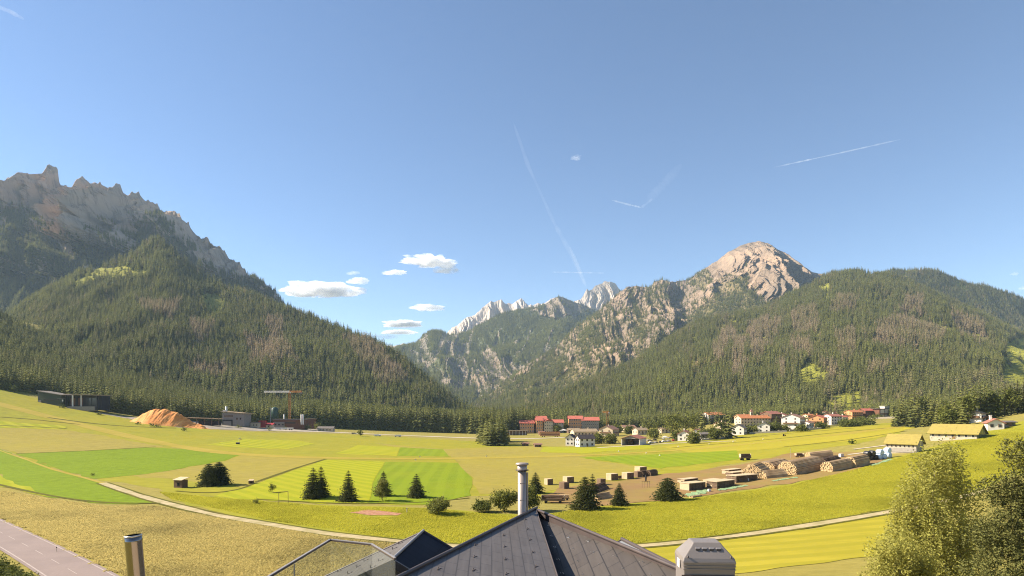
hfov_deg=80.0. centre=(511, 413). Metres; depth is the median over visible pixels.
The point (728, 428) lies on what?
spruce tree
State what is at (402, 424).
spruce tree
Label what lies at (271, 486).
sapling
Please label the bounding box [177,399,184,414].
spruce tree
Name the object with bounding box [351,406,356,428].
spruce tree
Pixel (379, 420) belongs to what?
spruce tree
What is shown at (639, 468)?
plank stack
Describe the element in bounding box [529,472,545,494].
spruce tree
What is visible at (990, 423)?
house
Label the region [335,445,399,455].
field
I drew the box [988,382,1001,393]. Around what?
leafy tree
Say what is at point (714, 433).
leafy tree
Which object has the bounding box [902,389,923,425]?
spruce tree
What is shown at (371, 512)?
bark patch
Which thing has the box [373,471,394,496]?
spruce tree
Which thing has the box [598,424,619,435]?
house
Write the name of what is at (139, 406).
spruce tree
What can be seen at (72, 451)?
ditch
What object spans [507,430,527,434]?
station shed
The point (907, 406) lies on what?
spruce tree
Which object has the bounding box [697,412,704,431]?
spruce tree
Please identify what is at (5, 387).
bush
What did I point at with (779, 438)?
ditch
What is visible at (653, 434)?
leafy tree
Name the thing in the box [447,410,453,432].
spruce tree
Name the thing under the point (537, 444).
house
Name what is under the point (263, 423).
container
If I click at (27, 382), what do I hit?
spruce tree
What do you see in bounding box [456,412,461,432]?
spruce tree
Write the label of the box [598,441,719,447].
road
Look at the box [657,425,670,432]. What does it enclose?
house
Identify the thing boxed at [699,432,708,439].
house
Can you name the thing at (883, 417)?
garden wall
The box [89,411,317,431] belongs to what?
yard
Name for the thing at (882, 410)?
modern house
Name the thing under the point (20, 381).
spruce tree
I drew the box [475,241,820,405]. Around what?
mountain
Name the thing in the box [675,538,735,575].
vent hood
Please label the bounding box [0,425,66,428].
ditch
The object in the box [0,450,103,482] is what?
path
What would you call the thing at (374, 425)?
spruce tree
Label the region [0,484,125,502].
ditch
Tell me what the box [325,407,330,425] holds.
spruce tree
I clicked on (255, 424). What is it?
shed
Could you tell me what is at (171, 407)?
spruce tree
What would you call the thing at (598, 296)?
mountain
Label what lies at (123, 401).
spruce tree
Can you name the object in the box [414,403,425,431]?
spruce tree
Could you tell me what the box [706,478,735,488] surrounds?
wood stack
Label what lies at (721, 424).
leafy tree
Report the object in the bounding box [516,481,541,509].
bush
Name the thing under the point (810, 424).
house
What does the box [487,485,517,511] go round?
bush
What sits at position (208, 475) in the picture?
spruce tree
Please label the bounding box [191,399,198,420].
spruce tree
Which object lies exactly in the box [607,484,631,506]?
spruce tree
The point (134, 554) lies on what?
flue
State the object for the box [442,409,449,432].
spruce tree
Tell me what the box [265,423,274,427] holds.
shed
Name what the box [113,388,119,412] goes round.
spruce tree
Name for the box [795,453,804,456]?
farm trailer
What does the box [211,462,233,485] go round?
spruce tree
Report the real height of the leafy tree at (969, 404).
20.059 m
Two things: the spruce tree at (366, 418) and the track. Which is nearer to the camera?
the track
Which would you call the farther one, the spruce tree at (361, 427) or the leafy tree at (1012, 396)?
the spruce tree at (361, 427)
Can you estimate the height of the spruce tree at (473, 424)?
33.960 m
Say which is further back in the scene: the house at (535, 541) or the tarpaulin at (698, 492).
the tarpaulin at (698, 492)
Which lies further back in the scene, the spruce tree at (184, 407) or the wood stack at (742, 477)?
the spruce tree at (184, 407)
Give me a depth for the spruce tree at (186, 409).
672.60 m
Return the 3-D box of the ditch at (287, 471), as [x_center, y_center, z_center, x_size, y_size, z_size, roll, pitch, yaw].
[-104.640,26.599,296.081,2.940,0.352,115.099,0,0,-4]
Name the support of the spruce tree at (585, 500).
on the meadow at (1020, 425)
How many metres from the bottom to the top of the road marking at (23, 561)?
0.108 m
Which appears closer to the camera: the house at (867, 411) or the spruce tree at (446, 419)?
the house at (867, 411)
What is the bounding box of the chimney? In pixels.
[516,462,528,514]
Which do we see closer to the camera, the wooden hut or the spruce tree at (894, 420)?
the wooden hut
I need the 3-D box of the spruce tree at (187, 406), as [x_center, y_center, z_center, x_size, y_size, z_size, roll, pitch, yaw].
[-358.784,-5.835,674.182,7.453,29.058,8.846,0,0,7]
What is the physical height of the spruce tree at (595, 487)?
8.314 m
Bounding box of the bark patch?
[350,510,400,514]
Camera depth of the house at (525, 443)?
504.48 m
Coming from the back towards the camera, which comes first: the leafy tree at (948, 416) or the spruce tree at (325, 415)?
the spruce tree at (325, 415)
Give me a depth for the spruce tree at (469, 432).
796.24 m
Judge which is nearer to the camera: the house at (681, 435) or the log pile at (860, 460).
the log pile at (860, 460)
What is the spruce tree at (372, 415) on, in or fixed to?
on the ground at (846, 567)
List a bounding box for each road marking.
[0,547,45,575]
[1,520,114,575]
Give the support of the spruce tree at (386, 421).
on the ground at (846, 567)
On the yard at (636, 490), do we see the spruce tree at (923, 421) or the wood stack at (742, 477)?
the wood stack at (742, 477)
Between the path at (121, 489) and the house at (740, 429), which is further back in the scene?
the house at (740, 429)
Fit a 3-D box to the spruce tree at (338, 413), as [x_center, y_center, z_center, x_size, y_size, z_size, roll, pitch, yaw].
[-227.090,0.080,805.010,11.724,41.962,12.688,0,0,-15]
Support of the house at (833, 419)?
on the ground at (846, 567)
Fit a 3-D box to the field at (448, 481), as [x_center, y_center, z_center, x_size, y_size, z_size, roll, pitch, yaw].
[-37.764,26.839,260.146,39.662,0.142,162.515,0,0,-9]
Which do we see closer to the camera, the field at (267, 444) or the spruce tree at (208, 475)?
the spruce tree at (208, 475)
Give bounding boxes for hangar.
[620,434,645,444]
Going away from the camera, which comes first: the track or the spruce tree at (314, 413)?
the track
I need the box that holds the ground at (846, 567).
[0,321,1023,575]
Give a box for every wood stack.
[677,477,697,482]
[679,481,704,490]
[703,478,718,483]
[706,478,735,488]
[721,468,740,473]
[725,470,741,477]
[727,473,758,482]
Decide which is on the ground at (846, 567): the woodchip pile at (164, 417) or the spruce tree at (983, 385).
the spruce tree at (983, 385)
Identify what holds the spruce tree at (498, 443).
on the ground at (846, 567)
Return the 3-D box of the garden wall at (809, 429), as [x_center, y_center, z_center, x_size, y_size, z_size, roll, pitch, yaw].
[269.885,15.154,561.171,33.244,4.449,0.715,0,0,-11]
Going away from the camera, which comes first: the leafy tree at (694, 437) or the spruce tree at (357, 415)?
the leafy tree at (694, 437)
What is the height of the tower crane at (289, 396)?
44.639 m
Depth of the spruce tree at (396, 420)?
817.35 m
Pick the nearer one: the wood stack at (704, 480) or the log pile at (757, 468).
the wood stack at (704, 480)
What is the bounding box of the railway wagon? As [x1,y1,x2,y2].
[540,432,559,436]
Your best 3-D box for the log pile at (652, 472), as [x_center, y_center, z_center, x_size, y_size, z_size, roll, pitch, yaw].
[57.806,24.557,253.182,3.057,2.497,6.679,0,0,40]
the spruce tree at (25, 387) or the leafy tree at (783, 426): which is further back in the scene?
the spruce tree at (25, 387)
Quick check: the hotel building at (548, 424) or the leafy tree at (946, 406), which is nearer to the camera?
the leafy tree at (946, 406)
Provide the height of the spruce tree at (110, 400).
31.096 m
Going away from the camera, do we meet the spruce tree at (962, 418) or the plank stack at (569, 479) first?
the plank stack at (569, 479)
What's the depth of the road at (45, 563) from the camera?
115.02 m
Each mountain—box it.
[0,164,281,309]
[36,241,398,405]
[386,281,620,347]
[399,296,594,403]
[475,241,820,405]
[544,283,1023,412]
[897,270,1023,331]
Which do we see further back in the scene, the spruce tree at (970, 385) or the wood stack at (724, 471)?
the spruce tree at (970, 385)
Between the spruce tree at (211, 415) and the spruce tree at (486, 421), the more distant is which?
the spruce tree at (211, 415)
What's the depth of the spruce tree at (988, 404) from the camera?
345.00 m
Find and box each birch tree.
[857,523,949,575]
[882,428,996,575]
[944,435,1023,575]
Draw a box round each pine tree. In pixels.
[996,390,1005,416]
[1000,388,1010,415]
[1012,380,1023,413]
[1019,378,1023,412]
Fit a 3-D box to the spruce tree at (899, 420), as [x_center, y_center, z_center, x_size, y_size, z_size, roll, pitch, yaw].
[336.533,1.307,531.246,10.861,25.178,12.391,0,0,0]
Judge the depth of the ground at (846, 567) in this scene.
197.91 m
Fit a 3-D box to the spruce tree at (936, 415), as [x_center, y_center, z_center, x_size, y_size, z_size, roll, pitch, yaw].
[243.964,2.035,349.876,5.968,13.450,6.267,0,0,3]
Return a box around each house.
[396,506,675,575]
[521,442,529,445]
[533,443,541,446]
[565,434,574,445]
[570,427,598,435]
[574,434,595,446]
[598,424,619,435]
[632,426,647,434]
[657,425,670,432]
[678,429,691,440]
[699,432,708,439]
[702,411,723,422]
[731,423,746,434]
[735,414,770,426]
[757,421,770,431]
[760,410,781,424]
[780,413,805,428]
[801,412,813,419]
[805,419,814,427]
[809,414,828,425]
[823,412,842,424]
[844,409,862,419]
[859,407,873,418]
[871,406,889,416]
[968,408,988,422]
[982,415,1005,430]
[1003,421,1017,427]
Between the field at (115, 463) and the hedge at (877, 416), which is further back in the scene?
the hedge at (877, 416)
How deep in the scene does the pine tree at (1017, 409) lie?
348.35 m
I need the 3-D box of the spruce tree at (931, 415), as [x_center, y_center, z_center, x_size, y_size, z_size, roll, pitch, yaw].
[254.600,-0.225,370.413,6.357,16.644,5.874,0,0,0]
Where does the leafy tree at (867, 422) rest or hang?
on the ground at (846, 567)
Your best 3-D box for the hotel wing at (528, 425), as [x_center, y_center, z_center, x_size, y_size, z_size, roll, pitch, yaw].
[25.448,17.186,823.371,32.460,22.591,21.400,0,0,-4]
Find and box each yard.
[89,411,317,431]
[547,452,881,505]
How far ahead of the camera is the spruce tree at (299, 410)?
780.28 m
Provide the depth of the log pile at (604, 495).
190.04 m
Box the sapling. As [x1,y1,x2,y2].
[268,482,276,491]
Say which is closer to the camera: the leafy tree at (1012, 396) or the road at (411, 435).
the leafy tree at (1012, 396)
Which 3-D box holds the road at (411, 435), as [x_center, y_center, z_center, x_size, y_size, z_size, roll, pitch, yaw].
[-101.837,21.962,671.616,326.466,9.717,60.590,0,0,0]
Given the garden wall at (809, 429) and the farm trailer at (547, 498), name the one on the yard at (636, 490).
the farm trailer at (547, 498)
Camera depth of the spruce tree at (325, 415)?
794.82 m
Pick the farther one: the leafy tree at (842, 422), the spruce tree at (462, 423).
the spruce tree at (462, 423)
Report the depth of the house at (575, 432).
677.60 m
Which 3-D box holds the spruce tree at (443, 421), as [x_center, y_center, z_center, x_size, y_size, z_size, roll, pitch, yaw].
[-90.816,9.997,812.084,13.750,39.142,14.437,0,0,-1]
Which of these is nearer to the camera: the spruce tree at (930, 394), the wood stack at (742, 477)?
the wood stack at (742, 477)
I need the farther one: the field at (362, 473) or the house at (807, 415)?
the house at (807, 415)
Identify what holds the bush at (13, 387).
on the ground at (846, 567)
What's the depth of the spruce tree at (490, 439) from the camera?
504.70 m
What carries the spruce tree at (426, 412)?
on the ground at (846, 567)
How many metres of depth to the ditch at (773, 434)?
521.75 m
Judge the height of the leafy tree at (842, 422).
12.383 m
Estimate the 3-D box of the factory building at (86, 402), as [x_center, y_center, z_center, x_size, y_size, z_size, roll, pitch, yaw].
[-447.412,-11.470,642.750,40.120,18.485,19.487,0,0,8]
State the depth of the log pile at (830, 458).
249.79 m
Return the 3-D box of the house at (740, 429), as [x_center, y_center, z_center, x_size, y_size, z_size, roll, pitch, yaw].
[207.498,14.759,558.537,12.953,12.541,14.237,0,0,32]
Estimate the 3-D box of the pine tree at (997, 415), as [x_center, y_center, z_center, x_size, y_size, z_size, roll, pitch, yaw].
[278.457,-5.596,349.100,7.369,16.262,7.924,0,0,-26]
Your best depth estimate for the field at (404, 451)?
416.77 m
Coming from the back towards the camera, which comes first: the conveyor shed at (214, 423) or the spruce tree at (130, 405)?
the spruce tree at (130, 405)
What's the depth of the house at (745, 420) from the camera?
694.61 m
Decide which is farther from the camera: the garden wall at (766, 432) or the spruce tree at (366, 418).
the spruce tree at (366, 418)
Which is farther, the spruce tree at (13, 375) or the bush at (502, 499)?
the spruce tree at (13, 375)
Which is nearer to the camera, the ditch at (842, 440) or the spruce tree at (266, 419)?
the ditch at (842, 440)
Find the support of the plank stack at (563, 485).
on the meadow at (327, 445)
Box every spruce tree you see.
[9,365,18,390]
[13,371,20,390]
[15,368,23,389]
[20,373,29,392]
[24,369,32,391]
[27,368,36,393]
[37,374,45,393]
[42,371,47,390]
[46,371,51,390]
[66,375,71,393]
[102,386,111,411]
[111,392,118,411]
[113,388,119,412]
[114,388,125,413]
[118,385,128,412]
[125,396,131,413]
[128,393,133,414]
[131,390,142,415]
[131,394,137,412]
[134,389,145,412]
[136,399,141,415]
[169,394,174,411]
[175,394,180,412]
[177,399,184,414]
[180,396,185,416]
[183,395,191,419]
[185,395,190,416]
[188,394,195,420]
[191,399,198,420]
[192,396,199,419]
[194,464,221,486]
[199,400,205,420]
[202,405,207,420]
[206,399,216,420]
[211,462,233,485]
[214,398,221,420]
[217,399,223,422]
[251,401,258,421]
[263,405,269,422]
[266,399,271,422]
[290,401,295,418]
[296,398,301,418]
[299,468,327,499]
[303,400,308,417]
[311,398,319,425]
[312,404,317,424]
[315,467,334,497]
[318,403,326,425]
[322,400,327,424]
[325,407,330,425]
[329,410,336,427]
[331,403,337,427]
[335,471,358,502]
[336,399,343,427]
[338,406,346,428]
[345,410,349,428]
[348,409,352,428]
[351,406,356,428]
[352,400,356,426]
[352,402,361,429]
[356,399,363,428]
[358,409,363,429]
[360,401,369,429]
[361,404,366,427]
[365,408,375,429]
[369,402,374,427]
[371,410,378,430]
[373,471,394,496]
[376,408,382,430]
[378,406,382,427]
[378,407,386,430]
[384,411,389,430]
[387,406,393,430]
[390,407,395,427]
[391,406,399,430]
[396,402,402,428]
[397,402,406,431]
[405,403,411,431]
[406,473,428,498]
[408,405,415,431]
[410,405,420,431]
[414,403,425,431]
[424,403,429,430]
[425,405,432,432]
[427,402,436,431]
[431,403,438,432]
[437,409,442,431]
[440,407,446,432]
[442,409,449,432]
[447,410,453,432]
[450,412,454,431]
[451,411,457,432]
[456,408,462,432]
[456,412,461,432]
[457,406,465,432]
[463,413,470,433]
[466,405,471,430]
[466,410,473,433]
[470,416,474,432]
[473,412,478,433]
[475,419,483,441]
[476,407,483,433]
[477,420,488,443]
[479,404,487,427]
[482,422,491,444]
[483,424,497,445]
[485,422,495,445]
[491,423,504,445]
[494,422,505,444]
[500,421,509,444]
[510,406,516,429]
[518,405,524,427]
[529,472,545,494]
[565,477,603,511]
[589,473,599,493]
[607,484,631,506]
[649,478,684,501]
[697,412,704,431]
[722,407,737,438]
[890,402,904,426]
[891,409,900,426]
[892,394,906,425]
[900,390,913,423]
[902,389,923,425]
[903,405,918,426]
[908,392,919,422]
[912,397,922,426]
[917,405,928,426]
[922,395,934,425]
[925,400,935,425]
[926,390,935,414]
[929,405,942,425]
[949,394,959,417]
[952,383,960,410]
[953,389,969,423]
[955,398,970,423]
[967,378,972,400]
[968,384,982,414]
[970,384,980,410]
[976,383,988,418]
[978,377,989,398]
[981,385,998,418]
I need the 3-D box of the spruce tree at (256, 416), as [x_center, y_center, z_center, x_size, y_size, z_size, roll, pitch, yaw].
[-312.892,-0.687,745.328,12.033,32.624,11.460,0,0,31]
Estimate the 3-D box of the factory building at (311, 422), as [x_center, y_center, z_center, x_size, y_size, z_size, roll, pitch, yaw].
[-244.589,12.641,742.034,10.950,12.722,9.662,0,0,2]
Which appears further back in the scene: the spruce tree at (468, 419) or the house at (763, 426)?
the spruce tree at (468, 419)
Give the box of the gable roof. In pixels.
[325,529,452,575]
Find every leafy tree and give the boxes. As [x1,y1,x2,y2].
[553,424,561,431]
[593,432,602,443]
[603,432,619,443]
[613,423,624,432]
[622,423,633,433]
[639,418,655,429]
[646,425,661,438]
[652,418,668,428]
[662,411,683,431]
[669,411,697,430]
[669,427,681,440]
[684,424,702,443]
[686,412,709,430]
[707,425,723,439]
[709,418,731,436]
[747,422,759,431]
[768,421,780,430]
[779,422,790,430]
[793,422,810,431]
[814,421,829,428]
[835,417,862,426]
[837,418,848,426]
[859,417,875,424]
[913,396,933,419]
[936,408,961,423]
[937,402,957,417]
[954,388,979,421]
[981,390,1008,417]
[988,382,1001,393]
[999,383,1023,414]
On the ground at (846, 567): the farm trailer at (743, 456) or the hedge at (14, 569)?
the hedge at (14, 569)
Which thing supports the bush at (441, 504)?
on the ground at (846, 567)
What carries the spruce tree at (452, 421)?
on the ground at (846, 567)
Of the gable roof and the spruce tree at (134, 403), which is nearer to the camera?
the gable roof
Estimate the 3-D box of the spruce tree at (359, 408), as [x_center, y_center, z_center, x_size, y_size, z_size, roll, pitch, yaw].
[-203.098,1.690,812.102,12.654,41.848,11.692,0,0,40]
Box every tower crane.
[264,390,301,418]
[603,411,609,425]
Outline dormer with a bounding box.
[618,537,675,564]
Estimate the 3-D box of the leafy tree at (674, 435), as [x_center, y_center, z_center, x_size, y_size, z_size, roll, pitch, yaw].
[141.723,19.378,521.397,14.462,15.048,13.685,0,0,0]
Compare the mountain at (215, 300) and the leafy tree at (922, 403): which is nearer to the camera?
the leafy tree at (922, 403)
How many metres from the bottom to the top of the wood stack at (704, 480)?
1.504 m
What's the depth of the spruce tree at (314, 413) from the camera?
786.23 m
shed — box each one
[186,417,220,425]
[249,422,260,426]
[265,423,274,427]
[317,426,335,431]
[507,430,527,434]
[883,434,925,452]
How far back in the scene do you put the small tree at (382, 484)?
187.67 m
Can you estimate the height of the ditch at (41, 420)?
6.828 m
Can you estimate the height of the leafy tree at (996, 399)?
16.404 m
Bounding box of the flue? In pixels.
[123,533,145,575]
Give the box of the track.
[0,402,904,458]
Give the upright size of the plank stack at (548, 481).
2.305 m
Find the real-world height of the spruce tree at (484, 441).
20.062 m
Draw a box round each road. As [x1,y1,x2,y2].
[0,519,118,575]
[266,429,563,438]
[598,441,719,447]
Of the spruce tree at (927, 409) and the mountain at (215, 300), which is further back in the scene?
the mountain at (215, 300)
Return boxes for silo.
[270,407,278,422]
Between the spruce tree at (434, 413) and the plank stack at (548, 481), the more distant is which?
the spruce tree at (434, 413)
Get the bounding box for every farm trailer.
[541,495,564,503]
[739,454,750,459]
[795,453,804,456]
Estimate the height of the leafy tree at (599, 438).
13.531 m
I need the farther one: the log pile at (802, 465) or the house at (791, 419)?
the house at (791, 419)
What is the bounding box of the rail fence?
[642,475,649,487]
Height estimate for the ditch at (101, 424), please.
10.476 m
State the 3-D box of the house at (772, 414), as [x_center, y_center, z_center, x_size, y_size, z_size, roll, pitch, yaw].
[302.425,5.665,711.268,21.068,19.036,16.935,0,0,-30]
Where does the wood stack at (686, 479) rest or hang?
on the yard at (636, 490)
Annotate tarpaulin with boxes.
[684,489,707,496]
[717,485,747,490]
[872,459,892,464]
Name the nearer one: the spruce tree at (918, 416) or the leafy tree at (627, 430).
the spruce tree at (918, 416)
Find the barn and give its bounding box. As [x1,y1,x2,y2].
[927,424,988,440]
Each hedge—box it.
[0,553,39,575]
[837,413,883,424]
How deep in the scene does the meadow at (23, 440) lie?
426.81 m
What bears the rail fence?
on the yard at (636, 490)
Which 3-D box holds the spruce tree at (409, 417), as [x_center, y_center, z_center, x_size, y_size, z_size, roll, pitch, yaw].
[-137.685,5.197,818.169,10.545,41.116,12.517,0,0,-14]
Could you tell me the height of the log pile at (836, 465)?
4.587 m
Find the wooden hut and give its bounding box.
[173,477,188,487]
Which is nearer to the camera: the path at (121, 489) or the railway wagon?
the path at (121, 489)
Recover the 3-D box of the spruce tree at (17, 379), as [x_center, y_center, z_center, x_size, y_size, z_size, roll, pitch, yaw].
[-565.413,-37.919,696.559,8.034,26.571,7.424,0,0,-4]
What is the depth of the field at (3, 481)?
225.51 m
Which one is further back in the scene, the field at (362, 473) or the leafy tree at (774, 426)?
the leafy tree at (774, 426)
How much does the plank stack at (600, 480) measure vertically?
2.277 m
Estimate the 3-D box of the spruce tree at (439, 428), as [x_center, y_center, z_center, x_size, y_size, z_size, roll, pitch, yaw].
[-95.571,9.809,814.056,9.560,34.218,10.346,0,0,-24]
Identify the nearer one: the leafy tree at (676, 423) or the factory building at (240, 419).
the leafy tree at (676, 423)
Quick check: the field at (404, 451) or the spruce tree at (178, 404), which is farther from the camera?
the spruce tree at (178, 404)
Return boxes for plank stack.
[544,478,552,484]
[559,481,568,488]
[563,476,573,482]
[597,478,605,483]
[606,473,617,480]
[622,472,633,478]
[634,471,641,477]
[635,466,646,470]
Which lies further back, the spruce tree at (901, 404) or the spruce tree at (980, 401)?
the spruce tree at (901, 404)
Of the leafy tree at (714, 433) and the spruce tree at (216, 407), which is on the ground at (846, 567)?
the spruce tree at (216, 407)
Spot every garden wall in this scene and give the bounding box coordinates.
[701,437,725,440]
[749,431,786,433]
[789,427,821,431]
[867,417,894,418]
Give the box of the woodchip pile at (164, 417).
[130,409,206,428]
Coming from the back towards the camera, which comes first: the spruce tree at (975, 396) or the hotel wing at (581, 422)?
the hotel wing at (581, 422)
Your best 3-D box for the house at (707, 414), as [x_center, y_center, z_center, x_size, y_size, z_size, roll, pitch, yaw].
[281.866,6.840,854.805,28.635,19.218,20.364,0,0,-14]
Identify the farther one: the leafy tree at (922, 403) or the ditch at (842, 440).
the leafy tree at (922, 403)
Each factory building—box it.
[38,391,68,405]
[65,394,111,410]
[221,406,252,426]
[272,414,307,428]
[306,418,316,428]
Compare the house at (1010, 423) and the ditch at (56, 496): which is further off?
the house at (1010, 423)
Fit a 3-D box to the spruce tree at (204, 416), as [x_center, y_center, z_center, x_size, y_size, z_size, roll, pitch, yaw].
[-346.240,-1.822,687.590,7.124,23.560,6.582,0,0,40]
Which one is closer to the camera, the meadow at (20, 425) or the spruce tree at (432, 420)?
the meadow at (20, 425)
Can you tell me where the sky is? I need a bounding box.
[0,0,1023,345]
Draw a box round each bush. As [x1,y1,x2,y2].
[0,383,11,389]
[8,383,19,391]
[424,496,451,513]
[470,496,493,511]
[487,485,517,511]
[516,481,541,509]
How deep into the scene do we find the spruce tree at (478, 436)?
577.13 m
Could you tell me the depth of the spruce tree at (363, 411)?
813.39 m
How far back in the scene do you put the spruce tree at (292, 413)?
776.81 m
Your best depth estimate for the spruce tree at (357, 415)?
808.81 m
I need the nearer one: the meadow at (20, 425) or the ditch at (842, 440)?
the ditch at (842, 440)
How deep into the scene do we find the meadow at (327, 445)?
491.41 m
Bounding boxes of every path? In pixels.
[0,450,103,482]
[100,483,982,546]
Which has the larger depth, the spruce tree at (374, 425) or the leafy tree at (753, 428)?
the spruce tree at (374, 425)
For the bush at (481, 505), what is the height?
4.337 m
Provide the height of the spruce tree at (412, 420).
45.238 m
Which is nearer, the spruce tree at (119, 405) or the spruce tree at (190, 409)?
the spruce tree at (119, 405)
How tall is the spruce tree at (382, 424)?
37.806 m
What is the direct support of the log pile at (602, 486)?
on the yard at (636, 490)
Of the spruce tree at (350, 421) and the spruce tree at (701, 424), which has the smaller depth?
the spruce tree at (701, 424)
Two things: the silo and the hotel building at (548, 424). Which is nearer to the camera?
the silo
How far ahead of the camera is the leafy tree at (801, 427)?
546.12 m
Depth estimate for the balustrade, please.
9.62 m
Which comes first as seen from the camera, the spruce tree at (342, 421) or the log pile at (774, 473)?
the log pile at (774, 473)
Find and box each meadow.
[0,389,915,504]
[0,421,66,429]
[0,428,162,452]
[133,447,320,486]
[161,421,1023,543]
[377,443,658,493]
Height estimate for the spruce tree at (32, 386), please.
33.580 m
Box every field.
[0,449,151,503]
[0,475,44,495]
[17,448,240,478]
[208,439,313,448]
[213,460,383,503]
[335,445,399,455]
[369,462,471,504]
[397,447,447,455]
[540,445,653,452]
[580,450,739,467]
[645,507,932,572]
[663,425,911,451]
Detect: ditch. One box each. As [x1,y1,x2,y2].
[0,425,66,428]
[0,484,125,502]
[5,417,73,423]
[16,447,143,453]
[47,417,164,427]
[180,482,256,492]
[255,459,325,481]
[263,498,463,503]
[674,428,882,447]
[702,428,849,441]
[784,431,902,446]
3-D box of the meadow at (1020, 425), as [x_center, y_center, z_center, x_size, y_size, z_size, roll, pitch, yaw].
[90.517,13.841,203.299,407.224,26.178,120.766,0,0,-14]
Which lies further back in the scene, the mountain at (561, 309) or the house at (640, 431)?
the mountain at (561, 309)
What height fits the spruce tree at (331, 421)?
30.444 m
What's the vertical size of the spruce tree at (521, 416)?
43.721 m
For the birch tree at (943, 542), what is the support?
on the ground at (846, 567)
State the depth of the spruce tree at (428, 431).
813.73 m
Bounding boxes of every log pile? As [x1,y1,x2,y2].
[595,492,611,499]
[596,482,608,491]
[647,469,657,475]
[742,462,769,477]
[760,458,786,468]
[762,468,787,478]
[778,456,824,474]
[805,450,832,457]
[820,458,852,471]
[822,455,840,461]
[847,454,869,466]
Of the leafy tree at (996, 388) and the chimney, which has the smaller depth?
the chimney
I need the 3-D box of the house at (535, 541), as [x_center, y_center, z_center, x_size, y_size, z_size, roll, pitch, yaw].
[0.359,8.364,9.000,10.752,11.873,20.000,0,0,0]
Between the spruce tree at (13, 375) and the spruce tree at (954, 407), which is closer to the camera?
the spruce tree at (954, 407)
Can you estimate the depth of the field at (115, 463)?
330.26 m
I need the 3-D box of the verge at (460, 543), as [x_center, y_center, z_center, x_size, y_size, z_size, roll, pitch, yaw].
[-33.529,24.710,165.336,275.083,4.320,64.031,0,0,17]
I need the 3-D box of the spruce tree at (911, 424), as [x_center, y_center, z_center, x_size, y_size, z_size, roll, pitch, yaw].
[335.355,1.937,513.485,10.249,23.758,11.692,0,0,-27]
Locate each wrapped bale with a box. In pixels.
[863,451,870,455]
[876,449,883,454]
[883,448,891,452]
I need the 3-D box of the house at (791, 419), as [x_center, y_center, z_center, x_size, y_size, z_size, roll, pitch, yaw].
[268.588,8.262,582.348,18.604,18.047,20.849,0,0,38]
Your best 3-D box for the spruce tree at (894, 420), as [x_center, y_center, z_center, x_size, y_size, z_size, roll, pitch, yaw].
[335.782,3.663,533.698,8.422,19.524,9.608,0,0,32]
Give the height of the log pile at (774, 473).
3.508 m
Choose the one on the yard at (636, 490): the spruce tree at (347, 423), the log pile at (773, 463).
the log pile at (773, 463)
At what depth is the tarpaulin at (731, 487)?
202.93 m
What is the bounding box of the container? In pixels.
[259,421,266,426]
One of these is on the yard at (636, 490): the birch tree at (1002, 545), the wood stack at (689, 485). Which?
the wood stack at (689, 485)
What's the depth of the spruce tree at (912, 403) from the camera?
552.08 m
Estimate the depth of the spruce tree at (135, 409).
656.11 m
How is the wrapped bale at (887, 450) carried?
on the wrapped bale
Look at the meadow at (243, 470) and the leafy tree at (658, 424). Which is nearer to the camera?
the meadow at (243, 470)
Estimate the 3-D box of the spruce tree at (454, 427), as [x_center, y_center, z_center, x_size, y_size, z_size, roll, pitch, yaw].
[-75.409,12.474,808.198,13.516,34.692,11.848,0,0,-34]
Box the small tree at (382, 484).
[371,478,392,500]
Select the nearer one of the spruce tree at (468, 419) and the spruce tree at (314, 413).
the spruce tree at (314, 413)
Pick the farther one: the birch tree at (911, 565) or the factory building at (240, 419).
the factory building at (240, 419)
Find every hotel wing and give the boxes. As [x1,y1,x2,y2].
[519,418,543,432]
[567,416,599,430]
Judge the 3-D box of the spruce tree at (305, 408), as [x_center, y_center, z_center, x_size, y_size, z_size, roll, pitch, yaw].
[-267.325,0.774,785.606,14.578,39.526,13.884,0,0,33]
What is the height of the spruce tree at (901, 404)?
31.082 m
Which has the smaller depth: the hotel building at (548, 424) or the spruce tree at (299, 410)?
the spruce tree at (299, 410)
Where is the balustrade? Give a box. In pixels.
[268,539,395,575]
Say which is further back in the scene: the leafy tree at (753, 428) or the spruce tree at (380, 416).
the spruce tree at (380, 416)
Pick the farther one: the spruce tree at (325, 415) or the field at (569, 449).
the spruce tree at (325, 415)
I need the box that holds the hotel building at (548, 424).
[535,416,563,432]
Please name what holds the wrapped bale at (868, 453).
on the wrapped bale
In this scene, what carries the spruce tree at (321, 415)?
on the ground at (846, 567)
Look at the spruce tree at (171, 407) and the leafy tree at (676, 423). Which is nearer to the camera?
the leafy tree at (676, 423)

